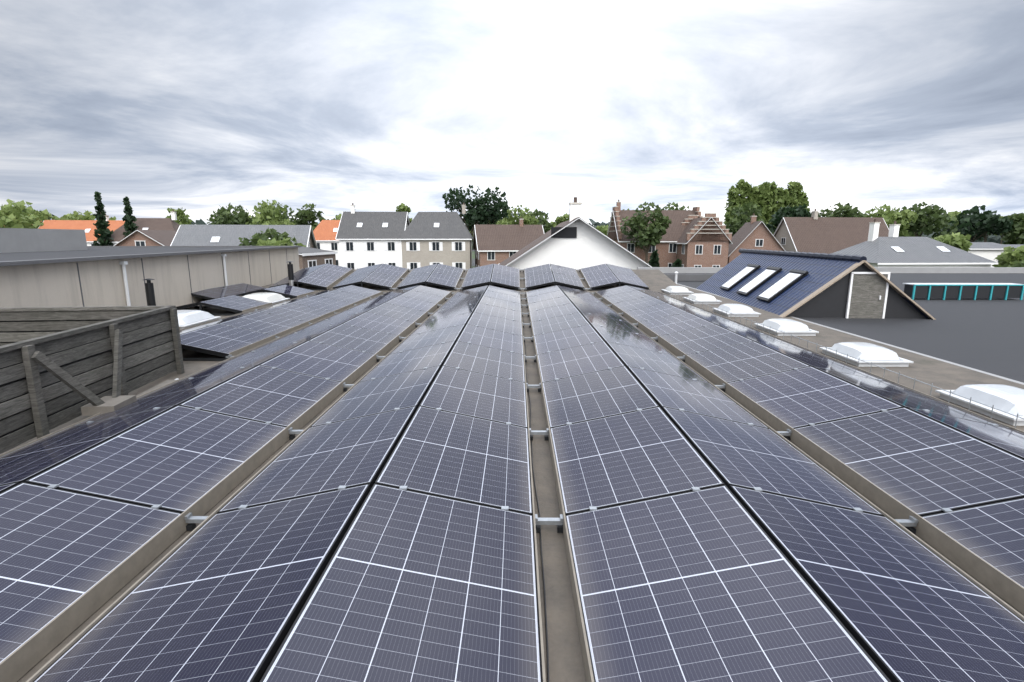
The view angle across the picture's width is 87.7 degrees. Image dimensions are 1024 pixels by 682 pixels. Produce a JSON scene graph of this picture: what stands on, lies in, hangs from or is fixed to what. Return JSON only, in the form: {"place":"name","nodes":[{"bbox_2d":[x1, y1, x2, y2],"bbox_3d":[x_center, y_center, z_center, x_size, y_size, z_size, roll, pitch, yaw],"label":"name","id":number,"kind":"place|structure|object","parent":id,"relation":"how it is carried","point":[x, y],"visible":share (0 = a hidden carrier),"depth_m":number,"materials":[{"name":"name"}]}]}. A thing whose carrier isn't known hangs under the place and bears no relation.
{"place":"outdoors","nodes":[
{"label":"outdoors","id":0,"kind":"place"},
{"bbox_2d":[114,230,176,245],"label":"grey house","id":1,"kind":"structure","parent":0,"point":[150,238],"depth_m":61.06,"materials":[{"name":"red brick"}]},
{"bbox_2d":[313,220,339,265],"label":"white house","id":2,"kind":"structure","parent":0,"point":[325,232],"depth_m":95.16,"materials":[{"name":"orange tile"}]},
{"bbox_2d":[0,179,1023,266],"bbox_3d":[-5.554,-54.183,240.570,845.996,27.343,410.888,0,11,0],"label":"tree","id":3,"kind":"object","parent":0,"point":[761,202],"depth_m":110.85,"materials":[{"name":"green plant"}]},
{"bbox_2d":[0,0,1023,225],"label":"sky","id":4,"kind":"structure","parent":0,"point":[197,107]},
{"bbox_2d":[1,269,1023,681],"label":"roof deck","id":5,"kind":"structure","parent":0,"point":[985,335],"depth_m":9.27,"materials":[{"name":"grey concrete"}]},
{"bbox_2d":[0,306,184,453],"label":"wooden fence","id":6,"kind":"object","parent":5,"relation":"on","point":[59,366],"visible":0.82,"depth_m":6.28,"materials":[{"name":"grey wood"}]},
{"bbox_2d":[144,261,293,305],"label":"flues","id":7,"kind":"object","parent":5,"relation":"on","point":[150,293],"visible":0.84,"depth_m":13.48,"materials":[{"name":"black metal"}]},
{"bbox_2d":[0,266,1023,681],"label":"panel mounting rails","id":8,"kind":"object","parent":5,"relation":"on","point":[22,660],"visible":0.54,"depth_m":4.02,"materials":[{"name":"grey metal"}]},
{"bbox_2d":[0,264,1023,681],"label":"solar panels","id":9,"kind":"object","parent":8,"relation":"on","point":[798,568],"visible":0.89,"depth_m":3.65,"materials":[{"name":"blue"}]},
{"bbox_2d":[521,296,548,681],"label":"string cables","id":10,"kind":"object","parent":5,"relation":"on","point":[540,543],"visible":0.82,"depth_m":3.38,"materials":[{"name":"black plastic"}]},
{"bbox_2d":[179,289,1023,425],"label":"skylight curbs","id":11,"kind":"structure","parent":5,"relation":"on","point":[986,410],"depth_m":8.63,"materials":[{"name":"white plastic"}]},
{"bbox_2d":[177,286,1023,415],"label":"skylight domes","id":12,"kind":"structure","parent":11,"relation":"on","point":[1008,399],"depth_m":8.92,"materials":[{"name":"plastic"}]},
{"bbox_2d":[696,248,928,318],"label":"attic roof tiles","id":13,"kind":"object","parent":5,"relation":"on","point":[822,269],"visible":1,"depth_m":16.50,"materials":[{"name":"blue tile"}]},
{"bbox_2d":[637,267,1023,384],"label":"roof parapets","id":14,"kind":"object","parent":5,"relation":"on","point":[692,277],"visible":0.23,"depth_m":31.40,"materials":[{"name":"grey metal"}]},
{"bbox_2d":[670,291,1023,427],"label":"lightning wire","id":15,"kind":"object","parent":5,"relation":"on","point":[992,407],"visible":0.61,"depth_m":7.95,"materials":[{"name":"grey metal"}]},
{"bbox_2d":[472,243,998,267],"bbox_3d":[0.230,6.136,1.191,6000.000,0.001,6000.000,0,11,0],"label":"ground sheet","id":16,"kind":"object","parent":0,"point":[473,258],"depth_m":160.41,"materials":[{"name":"red"}]},
{"bbox_2d":[38,213,124,245],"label":"orange house","id":17,"kind":"structure","parent":16,"relation":"on","point":[88,226],"depth_m":96.88,"materials":[{"name":"tile"}]},
{"bbox_2d":[98,209,179,245],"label":"house","id":18,"kind":"structure","parent":16,"relation":"on","point":[117,236],"depth_m":88.99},
{"bbox_2d":[0,228,300,311],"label":"neighbour wall","id":19,"kind":"structure","parent":16,"relation":"on","point":[54,268],"depth_m":15.31,"materials":[{"name":"concrete"}]},
{"bbox_2d":[119,254,227,305],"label":"wall pipes","id":20,"kind":"object","parent":19,"relation":"attached to","point":[123,263],"depth_m":13.28,"materials":[{"name":"grey"}]},
{"bbox_2d":[170,225,317,248],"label":"grey house","id":21,"kind":"structure","parent":16,"relation":"on","point":[207,235],"depth_m":59.44,"materials":[{"name":"grey tile"}]},
{"bbox_2d":[298,246,337,268],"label":"brick block","id":22,"kind":"structure","parent":16,"relation":"on","point":[310,257],"depth_m":37.17,"materials":[{"name":"brown brick"}]},
{"bbox_2d":[336,203,409,268],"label":"double house","id":23,"kind":"structure","parent":16,"relation":"on","point":[366,239],"depth_m":82.58,"materials":[{"name":"white paint"}]},
{"bbox_2d":[399,203,472,268],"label":"double house","id":24,"kind":"structure","parent":16,"relation":"on","point":[432,238],"depth_m":82.93,"materials":[{"name":"beige brick"}]},
{"bbox_2d":[472,217,543,266],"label":"brick house","id":25,"kind":"structure","parent":16,"relation":"on","point":[494,244],"depth_m":82.05,"materials":[{"name":"brown tile"}]},
{"bbox_2d":[499,197,651,269],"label":"white gabled building","id":26,"kind":"structure","parent":16,"relation":"on","point":[589,245],"depth_m":34.04,"materials":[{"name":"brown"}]},
{"bbox_2d":[551,227,576,237],"bbox_3d":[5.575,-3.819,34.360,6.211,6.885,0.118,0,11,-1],"label":"gable window","id":27,"kind":"structure","parent":26,"relation":"attached to","point":[568,232],"depth_m":33.69,"materials":[{"name":"black glass"}]},
{"bbox_2d":[191,218,1007,243],"bbox_3d":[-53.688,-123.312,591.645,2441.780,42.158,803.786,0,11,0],"label":"houses","id":28,"kind":"structure","parent":16,"relation":"on","point":[994,238],"depth_m":501.92,"materials":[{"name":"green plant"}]},
{"bbox_2d":[607,200,702,266],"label":"house","id":29,"kind":"structure","parent":16,"relation":"on","point":[666,246],"depth_m":82.64,"materials":[{"name":"brown tile"}]},
{"bbox_2d":[675,213,732,266],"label":"house","id":30,"kind":"structure","parent":16,"relation":"on","point":[705,241],"depth_m":77.61,"materials":[{"name":"brick"}]},
{"bbox_2d":[727,214,784,263],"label":"brick house","id":31,"kind":"structure","parent":16,"relation":"on","point":[753,233],"depth_m":78.13,"materials":[{"name":"brick"}]},
{"bbox_2d":[773,209,888,253],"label":"brick house","id":32,"kind":"structure","parent":16,"relation":"on","point":[814,233],"depth_m":78.21,"materials":[{"name":"brown tile"}]},
{"bbox_2d":[832,219,997,266],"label":"house roof","id":33,"kind":"structure","parent":16,"relation":"on","point":[892,249],"depth_m":53.07,"materials":[{"name":"stone"}]},
{"bbox_2d":[968,242,1016,266],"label":"house","id":34,"kind":"structure","parent":16,"relation":"on","point":[992,251],"depth_m":82.38,"materials":[{"name":"paint"}]},
{"bbox_2d":[720,260,935,319],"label":"dormer gable","id":35,"kind":"structure","parent":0,"point":[863,289],"depth_m":13.91,"materials":[{"name":"grey paint"}]},
{"bbox_2d":[903,283,1023,299],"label":"windows","id":36,"kind":"structure","parent":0,"point":[959,291],"depth_m":18.03,"materials":[{"name":"teal glass"}]},
{"bbox_2d":[1003,244,1023,246],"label":"roof","id":37,"kind":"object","parent":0,"point":[1015,245],"depth_m":89.13,"materials":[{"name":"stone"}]}
]}

